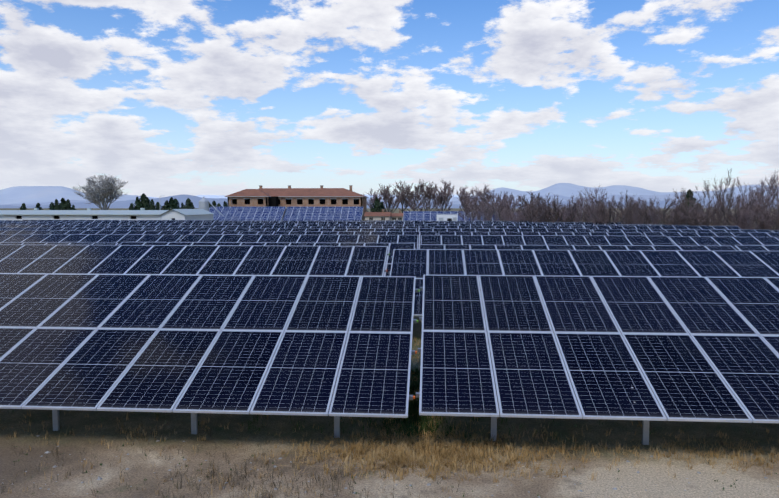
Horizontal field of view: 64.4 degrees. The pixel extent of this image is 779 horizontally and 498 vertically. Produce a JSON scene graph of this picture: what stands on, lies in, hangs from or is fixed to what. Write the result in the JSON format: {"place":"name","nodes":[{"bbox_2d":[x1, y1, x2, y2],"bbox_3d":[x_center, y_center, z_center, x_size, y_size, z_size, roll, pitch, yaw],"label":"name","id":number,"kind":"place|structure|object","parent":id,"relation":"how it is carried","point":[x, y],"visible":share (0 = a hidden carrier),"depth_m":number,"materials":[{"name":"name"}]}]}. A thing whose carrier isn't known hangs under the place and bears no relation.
{"place":"outdoors","nodes":[
{"label":"outdoors","id":0,"kind":"place"},
{"bbox_2d":[225,185,368,219],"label":"brick building","id":1,"kind":"structure","parent":0,"point":[289,196],"depth_m":173.24,"materials":[{"name":"brick"}]},
{"bbox_2d":[151,194,474,197],"bbox_3d":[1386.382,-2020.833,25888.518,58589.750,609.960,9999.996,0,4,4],"label":"mountain range","id":2,"kind":"structure","parent":0,"point":[220,196],"depth_m":25504.15,"materials":[{"name":"blue stone"}]},
{"bbox_2d":[0,208,778,497],"bbox_3d":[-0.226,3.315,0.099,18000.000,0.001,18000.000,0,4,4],"label":"ground","id":3,"kind":"structure","parent":0,"point":[655,478],"depth_m":8.17,"materials":[{"name":"beige soil"}]},
{"bbox_2d":[53,199,62,209],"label":"conifer","id":4,"kind":"object","parent":3,"relation":"on","point":[56,206],"visible":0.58,"depth_m":151.11,"materials":[{"name":"green plant"}]},
{"bbox_2d":[61,199,71,209],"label":"conifer","id":5,"kind":"object","parent":3,"relation":"on","point":[67,203],"visible":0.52,"depth_m":162.87,"materials":[{"name":"green plant"}]},
{"bbox_2d":[0,208,168,219],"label":"long barn","id":6,"kind":"object","parent":3,"relation":"on","point":[89,214],"visible":0.52,"depth_m":95.66,"materials":[{"name":"grey metal"}]},
{"bbox_2d":[71,174,127,209],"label":"pale tree","id":7,"kind":"object","parent":3,"relation":"on","point":[106,189],"visible":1,"depth_m":171.28,"materials":[{"name":"grey plant"}]},
{"bbox_2d":[133,197,142,209],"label":"conifer","id":8,"kind":"object","parent":3,"relation":"on","point":[138,204],"visible":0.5,"depth_m":154.35,"materials":[{"name":"green plant"}]},
{"bbox_2d":[138,193,148,209],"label":"conifer","id":9,"kind":"object","parent":3,"relation":"on","point":[143,197],"visible":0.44,"depth_m":155.89,"materials":[{"name":"green plant"}]},
{"bbox_2d":[143,197,150,209],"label":"conifer","id":10,"kind":"object","parent":3,"relation":"on","point":[146,203],"visible":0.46,"depth_m":154.87,"materials":[{"name":"green plant"}]},
{"bbox_2d":[149,199,155,209],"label":"conifer","id":11,"kind":"object","parent":3,"relation":"on","point":[152,204],"visible":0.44,"depth_m":151.22,"materials":[{"name":"green plant"}]},
{"bbox_2d":[155,202,162,209],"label":"conifer","id":12,"kind":"object","parent":3,"relation":"on","point":[158,207],"visible":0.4,"depth_m":159.18,"materials":[{"name":"green plant"}]},
{"bbox_2d":[164,197,176,209],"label":"conifer","id":13,"kind":"object","parent":3,"relation":"on","point":[170,204],"visible":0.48,"depth_m":144.84,"materials":[{"name":"green plant"}]},
{"bbox_2d":[170,199,180,209],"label":"conifer","id":14,"kind":"object","parent":3,"relation":"on","point":[176,203],"visible":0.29,"depth_m":145.62,"materials":[{"name":"green plant"}]},
{"bbox_2d":[160,209,212,219],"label":"barn annex","id":15,"kind":"object","parent":3,"relation":"on","point":[187,214],"visible":0.42,"depth_m":92.99,"materials":[{"name":"white metal"}]},
{"bbox_2d":[183,198,193,208],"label":"conifer","id":16,"kind":"object","parent":3,"relation":"on","point":[188,202],"visible":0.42,"depth_m":161.09,"materials":[{"name":"green plant"}]},
{"bbox_2d":[199,197,223,216],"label":"feed silo","id":17,"kind":"object","parent":3,"relation":"on","point":[204,203],"visible":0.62,"depth_m":119.62,"materials":[{"name":"metal"}]},
{"bbox_2d":[209,207,285,220],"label":"solar panels","id":18,"kind":"object","parent":3,"relation":"on","point":[249,213],"visible":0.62,"depth_m":144.81,"materials":[{"name":"blue glass"}]},
{"bbox_2d":[0,220,530,223],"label":"solar row","id":19,"kind":"object","parent":3,"relation":"on","point":[247,220],"visible":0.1,"depth_m":76.38,"materials":[{"name":"blue glass"}]},
{"bbox_2d":[0,221,634,225],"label":"solar row","id":20,"kind":"object","parent":3,"relation":"on","point":[343,222],"visible":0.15,"depth_m":68.22,"materials":[{"name":"blue glass"}]},
{"bbox_2d":[282,207,363,220],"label":"solar panels","id":21,"kind":"object","parent":3,"relation":"on","point":[316,213],"visible":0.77,"depth_m":144.51,"materials":[{"name":"blue glass"}]},
{"bbox_2d":[0,223,691,227],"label":"solar row","id":22,"kind":"object","parent":3,"relation":"on","point":[280,224],"visible":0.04,"depth_m":61.13,"materials":[{"name":"blue glass"}]},
{"bbox_2d":[0,225,741,231],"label":"solar row","id":23,"kind":"object","parent":3,"relation":"on","point":[396,227],"visible":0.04,"depth_m":53.98,"materials":[{"name":"blue glass"}]},
{"bbox_2d":[364,188,384,211],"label":"bare tree","id":24,"kind":"object","parent":3,"relation":"on","point":[371,201],"visible":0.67,"depth_m":199.78,"materials":[{"name":"brown plant"}]},
{"bbox_2d":[370,197,383,211],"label":"conifer","id":25,"kind":"object","parent":3,"relation":"on","point":[376,207],"visible":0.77,"depth_m":194.48,"materials":[{"name":"green plant"}]},
{"bbox_2d":[364,209,391,219],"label":"house","id":26,"kind":"structure","parent":3,"relation":"on","point":[382,215],"depth_m":168.51,"materials":[{"name":"tile"}]},
{"bbox_2d":[0,273,778,444],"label":"solar row","id":27,"kind":"object","parent":3,"relation":"on","point":[645,349],"visible":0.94,"depth_m":9.65,"materials":[{"name":"blue glass"}]},
{"bbox_2d":[0,245,778,315],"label":"solar row","id":28,"kind":"object","parent":3,"relation":"on","point":[307,261],"visible":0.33,"depth_m":18.08,"materials":[{"name":"blue glass"}]},
{"bbox_2d":[0,234,778,250],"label":"solar row","id":29,"kind":"object","parent":3,"relation":"on","point":[444,240],"visible":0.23,"depth_m":32.43,"materials":[{"name":"blue glass"}]},
{"bbox_2d":[0,242,778,275],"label":"solar row","id":30,"kind":"object","parent":3,"relation":"on","point":[390,250],"visible":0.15,"depth_m":25.57,"materials":[{"name":"blue glass"}]},
{"bbox_2d":[0,230,778,246],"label":"solar row","id":31,"kind":"object","parent":3,"relation":"on","point":[700,234],"visible":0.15,"depth_m":39.69,"materials":[{"name":"blue glass"}]},
{"bbox_2d":[0,228,778,235],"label":"solar row","id":32,"kind":"object","parent":3,"relation":"on","point":[438,230],"visible":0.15,"depth_m":46.76,"materials":[{"name":"blue glass"}]},
{"bbox_2d":[0,336,778,497],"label":"grass tufts","id":33,"kind":"object","parent":3,"relation":"on","point":[422,430],"visible":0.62,"depth_m":8.30,"materials":[{"name":"brown plant"}]},
{"bbox_2d":[380,185,406,212],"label":"bare tree","id":34,"kind":"object","parent":3,"relation":"on","point":[387,198],"visible":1,"depth_m":203.05,"materials":[{"name":"brown plant"}]},
{"bbox_2d":[25,435,766,497],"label":"stones","id":35,"kind":"object","parent":3,"relation":"on","point":[428,484],"visible":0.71,"depth_m":7.74,"materials":[{"name":"beige stone"}]},
{"bbox_2d":[390,210,403,219],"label":"house","id":36,"kind":"structure","parent":3,"relation":"on","point":[397,216],"depth_m":172.10,"materials":[{"name":"paint"}]},
{"bbox_2d":[378,180,419,212],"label":"bare tree","id":37,"kind":"object","parent":3,"relation":"on","point":[402,190],"visible":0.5,"depth_m":210.67,"materials":[{"name":"brown plant"}]},
{"bbox_2d":[395,179,434,210],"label":"bare tree","id":38,"kind":"object","parent":3,"relation":"on","point":[423,193],"visible":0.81,"depth_m":207.48,"materials":[{"name":"brown plant"}]},
{"bbox_2d":[407,197,430,210],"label":"bare tree","id":39,"kind":"object","parent":3,"relation":"on","point":[415,204],"visible":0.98,"depth_m":186.68,"materials":[{"name":"brown plant"}]},
{"bbox_2d":[413,181,444,210],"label":"bare tree","id":40,"kind":"object","parent":3,"relation":"on","point":[433,205],"visible":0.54,"depth_m":212.24,"materials":[{"name":"brown plant"}]},
{"bbox_2d":[424,178,454,210],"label":"bare tree","id":41,"kind":"object","parent":3,"relation":"on","point":[448,193],"visible":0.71,"depth_m":213.13,"materials":[{"name":"brown plant"}]},
{"bbox_2d":[436,214,457,220],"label":"inverter cabin","id":42,"kind":"object","parent":3,"relation":"on","point":[446,217],"visible":0.46,"depth_m":119.22,"materials":[{"name":"metal"}]},
{"bbox_2d":[403,211,498,221],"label":"solar panels","id":43,"kind":"object","parent":3,"relation":"on","point":[420,215],"visible":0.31,"depth_m":152.78,"materials":[{"name":"blue glass"}]},
{"bbox_2d":[455,185,481,210],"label":"bare tree","id":44,"kind":"object","parent":3,"relation":"on","point":[462,190],"visible":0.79,"depth_m":201.60,"materials":[{"name":"brown plant"}]},
{"bbox_2d":[461,193,479,210],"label":"bare tree","id":45,"kind":"object","parent":3,"relation":"on","point":[463,205],"visible":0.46,"depth_m":188.03,"materials":[{"name":"brown plant"}]},
{"bbox_2d":[459,201,482,220],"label":"bare tree","id":46,"kind":"object","parent":3,"relation":"on","point":[464,209],"visible":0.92,"depth_m":102.59,"materials":[{"name":"brown plant"}]},
{"bbox_2d":[465,199,489,220],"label":"bare tree","id":47,"kind":"object","parent":3,"relation":"on","point":[467,203],"visible":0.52,"depth_m":110.27,"materials":[{"name":"brown plant"}]},
{"bbox_2d":[465,184,496,208],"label":"bare tree","id":48,"kind":"object","parent":3,"relation":"on","point":[484,190],"visible":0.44,"depth_m":227.70,"materials":[{"name":"brown plant"}]},
{"bbox_2d":[476,201,499,220],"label":"bare tree","id":49,"kind":"object","parent":3,"relation":"on","point":[484,213],"visible":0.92,"depth_m":100.02,"materials":[{"name":"brown plant"}]},
{"bbox_2d":[479,191,507,207],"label":"bare tree","id":50,"kind":"object","parent":3,"relation":"on","point":[481,198],"visible":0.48,"depth_m":196.35,"materials":[{"name":"brown plant"}]},
{"bbox_2d":[480,196,512,220],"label":"bare tree","id":51,"kind":"object","parent":3,"relation":"on","point":[488,212],"visible":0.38,"depth_m":102.98,"materials":[{"name":"brown plant"}]},
{"bbox_2d":[487,191,514,209],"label":"bare tree","id":52,"kind":"object","parent":3,"relation":"on","point":[498,197],"visible":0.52,"depth_m":187.95,"materials":[{"name":"brown plant"}]},
{"bbox_2d":[485,199,521,220],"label":"bare tree","id":53,"kind":"object","parent":3,"relation":"on","point":[499,214],"visible":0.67,"depth_m":77.11,"materials":[{"name":"brown plant"}]},
{"bbox_2d":[494,193,522,214],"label":"bare tree","id":54,"kind":"object","parent":3,"relation":"on","point":[510,200],"visible":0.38,"depth_m":102.35,"materials":[{"name":"brown plant"}]},
{"bbox_2d":[495,195,536,220],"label":"bare tree","id":55,"kind":"object","parent":3,"relation":"on","point":[513,203],"visible":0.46,"depth_m":84.00,"materials":[{"name":"brown plant"}]},
{"bbox_2d":[501,204,531,221],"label":"bare tree","id":56,"kind":"object","parent":3,"relation":"on","point":[516,219],"visible":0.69,"depth_m":73.96,"materials":[{"name":"brown plant"}]},
{"bbox_2d":[515,197,540,220],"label":"bare tree","id":57,"kind":"object","parent":3,"relation":"on","point":[517,211],"visible":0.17,"depth_m":83.45,"materials":[{"name":"brown plant"}]},
{"bbox_2d":[518,190,543,212],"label":"bare tree","id":58,"kind":"object","parent":3,"relation":"on","point":[531,199],"visible":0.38,"depth_m":156.57,"materials":[{"name":"brown plant"}]},
{"bbox_2d":[516,200,555,222],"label":"bare tree","id":59,"kind":"object","parent":3,"relation":"on","point":[520,208],"visible":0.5,"depth_m":74.09,"materials":[{"name":"brown plant"}]},
{"bbox_2d":[523,203,552,222],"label":"bare tree","id":60,"kind":"object","parent":3,"relation":"on","point":[541,219],"visible":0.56,"depth_m":72.00,"materials":[{"name":"brown plant"}]},
{"bbox_2d":[526,194,555,220],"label":"bare tree","id":61,"kind":"object","parent":3,"relation":"on","point":[533,204],"visible":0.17,"depth_m":83.03,"materials":[{"name":"brown plant"}]},
{"bbox_2d":[531,194,567,223],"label":"bare tree","id":62,"kind":"object","parent":3,"relation":"on","point":[548,204],"visible":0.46,"depth_m":73.18,"materials":[{"name":"brown plant"}]},
{"bbox_2d":[541,195,577,222],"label":"bare tree","id":63,"kind":"object","parent":3,"relation":"on","point":[554,207],"visible":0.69,"depth_m":71.59,"materials":[{"name":"brown plant"}]},
{"bbox_2d":[552,195,582,221],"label":"bare tree","id":64,"kind":"object","parent":3,"relation":"on","point":[572,206],"visible":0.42,"depth_m":71.17,"materials":[{"name":"brown plant"}]},
{"bbox_2d":[557,196,599,221],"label":"bare tree","id":65,"kind":"object","parent":3,"relation":"on","point":[579,218],"visible":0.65,"depth_m":70.40,"materials":[{"name":"brown plant"}]},
{"bbox_2d":[567,189,590,221],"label":"bare tree","id":66,"kind":"object","parent":3,"relation":"on","point":[586,199],"visible":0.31,"depth_m":99.86,"materials":[{"name":"brown plant"}]},
{"bbox_2d":[571,194,593,220],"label":"bare tree","id":67,"kind":"object","parent":3,"relation":"on","point":[581,204],"visible":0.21,"depth_m":78.99,"materials":[{"name":"brown plant"}]},
{"bbox_2d":[584,186,606,209],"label":"bare tree","id":68,"kind":"object","parent":3,"relation":"on","point":[596,192],"visible":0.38,"depth_m":101.32,"materials":[{"name":"brown plant"}]},
{"bbox_2d":[582,206,608,223],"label":"bare tree","id":69,"kind":"object","parent":3,"relation":"on","point":[604,221],"visible":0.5,"depth_m":66.43,"materials":[{"name":"brown plant"}]},
{"bbox_2d":[582,205,611,221],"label":"bare tree","id":70,"kind":"object","parent":3,"relation":"on","point":[588,216],"visible":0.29,"depth_m":69.25,"materials":[{"name":"brown plant"}]},
{"bbox_2d":[583,196,612,219],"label":"bare tree","id":71,"kind":"object","parent":3,"relation":"on","point":[597,202],"visible":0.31,"depth_m":76.12,"materials":[{"name":"brown plant"}]},
{"bbox_2d":[594,195,629,221],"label":"bare tree","id":72,"kind":"object","parent":3,"relation":"on","point":[609,215],"visible":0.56,"depth_m":66.69,"materials":[{"name":"brown plant"}]},
{"bbox_2d":[588,195,640,223],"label":"bare tree","id":73,"kind":"object","parent":3,"relation":"on","point":[627,211],"visible":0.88,"depth_m":65.50,"materials":[{"name":"brown plant"}]},
{"bbox_2d":[593,191,639,221],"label":"bare tree","id":74,"kind":"object","parent":3,"relation":"on","point":[620,199],"visible":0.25,"depth_m":75.89,"materials":[{"name":"brown plant"}]},
{"bbox_2d":[614,189,646,218],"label":"bare tree","id":75,"kind":"object","parent":3,"relation":"on","point":[625,204],"visible":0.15,"depth_m":73.00,"materials":[{"name":"brown plant"}]},
{"bbox_2d":[620,204,647,223],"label":"bare tree","id":76,"kind":"object","parent":3,"relation":"on","point":[635,221],"visible":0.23,"depth_m":64.22,"materials":[{"name":"brown plant"}]},
{"bbox_2d":[614,197,654,221],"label":"bare tree","id":77,"kind":"object","parent":3,"relation":"on","point":[632,209],"visible":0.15,"depth_m":72.22,"materials":[{"name":"brown plant"}]},
{"bbox_2d":[620,200,651,221],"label":"bare tree","id":78,"kind":"object","parent":3,"relation":"on","point":[637,210],"visible":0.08,"depth_m":70.32,"materials":[{"name":"brown plant"}]},
{"bbox_2d":[625,205,656,223],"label":"bare tree","id":79,"kind":"object","parent":3,"relation":"on","point":[645,220],"visible":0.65,"depth_m":62.44,"materials":[{"name":"brown plant"}]},
{"bbox_2d":[631,197,666,223],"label":"bare tree","id":80,"kind":"object","parent":3,"relation":"on","point":[642,209],"visible":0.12,"depth_m":71.80,"materials":[{"name":"brown plant"}]},
{"bbox_2d":[634,208,670,224],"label":"bare tree","id":81,"kind":"object","parent":3,"relation":"on","point":[651,217],"visible":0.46,"depth_m":61.72,"materials":[{"name":"brown plant"}]},
{"bbox_2d":[646,198,667,223],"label":"bare tree","id":82,"kind":"object","parent":3,"relation":"on","point":[658,207],"visible":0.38,"depth_m":70.45,"materials":[{"name":"brown plant"}]},
{"bbox_2d":[643,198,685,223],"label":"bare tree","id":83,"kind":"object","parent":3,"relation":"on","point":[667,211],"visible":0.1,"depth_m":70.32,"materials":[{"name":"brown plant"}]},
{"bbox_2d":[641,195,691,225],"bbox_3d":[27.530,-2.068,60.994,4.352,6.782,4.503,-4,5,-44],"label":"bare tree","id":84,"kind":"object","parent":3,"relation":"on","point":[661,214],"visible":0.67,"depth_m":60.72,"materials":[{"name":"brown plant"}]},
{"bbox_2d":[660,199,695,223],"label":"bare tree","id":85,"kind":"object","parent":3,"relation":"on","point":[673,213],"visible":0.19,"depth_m":68.17,"materials":[{"name":"brown plant"}]},
{"bbox_2d":[660,202,704,225],"bbox_3d":[28.208,-1.737,59.233,3.827,6.105,4.274,3,5,35],"label":"bare tree","id":86,"kind":"object","parent":3,"relation":"on","point":[683,210],"visible":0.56,"depth_m":58.96,"materials":[{"name":"brown plant"}]},
{"bbox_2d":[669,199,705,222],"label":"bare tree","id":87,"kind":"object","parent":3,"relation":"on","point":[683,208],"visible":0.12,"depth_m":68.98,"materials":[{"name":"brown plant"}]},
{"bbox_2d":[673,188,704,214],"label":"bare tree","id":88,"kind":"object","parent":3,"relation":"on","point":[683,194],"visible":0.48,"depth_m":83.99,"materials":[{"name":"brown plant"}]},
{"bbox_2d":[669,196,715,225],"bbox_3d":[29.287,-1.950,60.185,4.385,6.579,4.782,2,5,33],"label":"bare tree","id":89,"kind":"object","parent":3,"relation":"on","point":[692,208],"visible":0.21,"depth_m":59.70,"materials":[{"name":"brown plant"}]},
{"bbox_2d":[681,189,703,214],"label":"conifer","id":90,"kind":"object","parent":3,"relation":"on","point":[688,194],"visible":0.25,"depth_m":115.37,"materials":[{"name":"green plant"}]},
{"bbox_2d":[675,206,715,225],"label":"bare tree","id":91,"kind":"object","parent":3,"relation":"on","point":[709,217],"visible":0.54,"depth_m":58.08,"materials":[{"name":"brown plant"}]},
{"bbox_2d":[686,194,739,225],"bbox_3d":[30.026,-1.863,57.426,4.736,6.831,3.565,2,4,22],"label":"bare tree","id":92,"kind":"object","parent":3,"relation":"on","point":[717,208],"visible":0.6,"depth_m":57.21,"materials":[{"name":"brown plant"}]},
{"bbox_2d":[695,170,735,212],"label":"bare tree","id":93,"kind":"object","parent":3,"relation":"on","point":[716,188],"visible":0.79,"depth_m":80.35,"materials":[{"name":"brown plant"}]},
{"bbox_2d":[708,205,750,225],"bbox_3d":[30.194,-1.410,55.825,2.957,5.679,4.043,-3,5,-41],"label":"bare tree","id":94,"kind":"object","parent":3,"relation":"on","point":[718,222],"visible":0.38,"depth_m":55.49,"materials":[{"name":"brown plant"}]},
{"bbox_2d":[709,195,755,226],"bbox_3d":[35.561,-2.355,63.945,4.321,6.941,5.536,0,4,0],"label":"bare tree","id":95,"kind":"object","parent":3,"relation":"on","point":[728,208],"visible":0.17,"depth_m":63.87,"materials":[{"name":"brown plant"}]},
{"bbox_2d":[714,193,767,229],"bbox_3d":[31.145,-1.790,55.293,4.095,7.002,4.596,0,4,2],"label":"bare tree","id":96,"kind":"object","parent":3,"relation":"on","point":[731,212],"visible":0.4,"depth_m":55.41,"materials":[{"name":"brown plant"}]},
{"bbox_2d":[734,177,765,215],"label":"bare tree","id":97,"kind":"object","parent":3,"relation":"on","point":[742,196],"visible":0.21,"depth_m":89.68,"materials":[{"name":"brown plant"}]},
{"bbox_2d":[734,189,767,228],"bbox_3d":[36.109,-2.427,62.263,5.156,7.389,4.089,-2,4,-32],"label":"bare tree","id":98,"kind":"object","parent":3,"relation":"on","point":[750,200],"visible":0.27,"depth_m":61.37,"materials":[{"name":"brown plant"}]},
{"bbox_2d":[727,196,778,229],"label":"bare tree","id":99,"kind":"object","parent":3,"relation":"on","point":[743,222],"visible":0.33,"depth_m":53.68,"materials":[{"name":"brown plant"}]},
{"bbox_2d":[732,202,778,229],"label":"bare tree","id":100,"kind":"object","parent":3,"relation":"on","point":[754,225],"visible":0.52,"depth_m":52.99,"materials":[{"name":"brown plant"}]},
{"bbox_2d":[743,170,778,211],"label":"bare tree","id":101,"kind":"object","parent":3,"relation":"on","point":[774,189],"visible":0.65,"depth_m":75.35,"materials":[{"name":"brown plant"}]},
{"bbox_2d":[748,179,778,209],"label":"bare tree","id":102,"kind":"object","parent":3,"relation":"on","point":[768,183],"visible":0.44,"depth_m":81.49,"materials":[{"name":"brown plant"}]},
{"bbox_2d":[754,206,778,231],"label":"bare tree","id":103,"kind":"object","parent":3,"relation":"on","point":[775,227],"visible":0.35,"depth_m":52.68,"materials":[{"name":"brown plant"}]},
{"bbox_2d":[760,203,778,228],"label":"bare tree","id":104,"kind":"object","parent":3,"relation":"on","point":[773,217],"visible":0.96,"depth_m":50.76,"materials":[{"name":"brown plant"}]},
{"bbox_2d":[770,200,778,226],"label":"bare tree","id":105,"kind":"object","parent":3,"relation":"on","point":[777,213],"visible":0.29,"depth_m":59.32,"materials":[{"name":"brown plant"}]},
{"bbox_2d":[0,183,778,204],"bbox_3d":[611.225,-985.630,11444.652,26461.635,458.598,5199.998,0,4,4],"label":"mountain range","id":106,"kind":"structure","parent":0,"point":[27,194],"depth_m":10758.81,"materials":[{"name":"blue stone"}]},
{"bbox_2d":[0,194,778,207],"bbox_3d":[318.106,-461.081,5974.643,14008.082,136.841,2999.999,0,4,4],"label":"mountain range","id":107,"kind":"structure","parent":0,"point":[195,200],"depth_m":5455.57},
{"bbox_2d":[0,0,778,197],"label":"sky","id":108,"kind":"structure","parent":0,"point":[167,98],"materials":[{"name":"blue"}]},
{"bbox_2d":[2,194,778,205],"bbox_3d":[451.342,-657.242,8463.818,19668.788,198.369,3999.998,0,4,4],"label":"mountain range","id":109,"kind":"structure","parent":0,"point":[609,197],"depth_m":7869.12,"materials":[{"name":"blue stone"}]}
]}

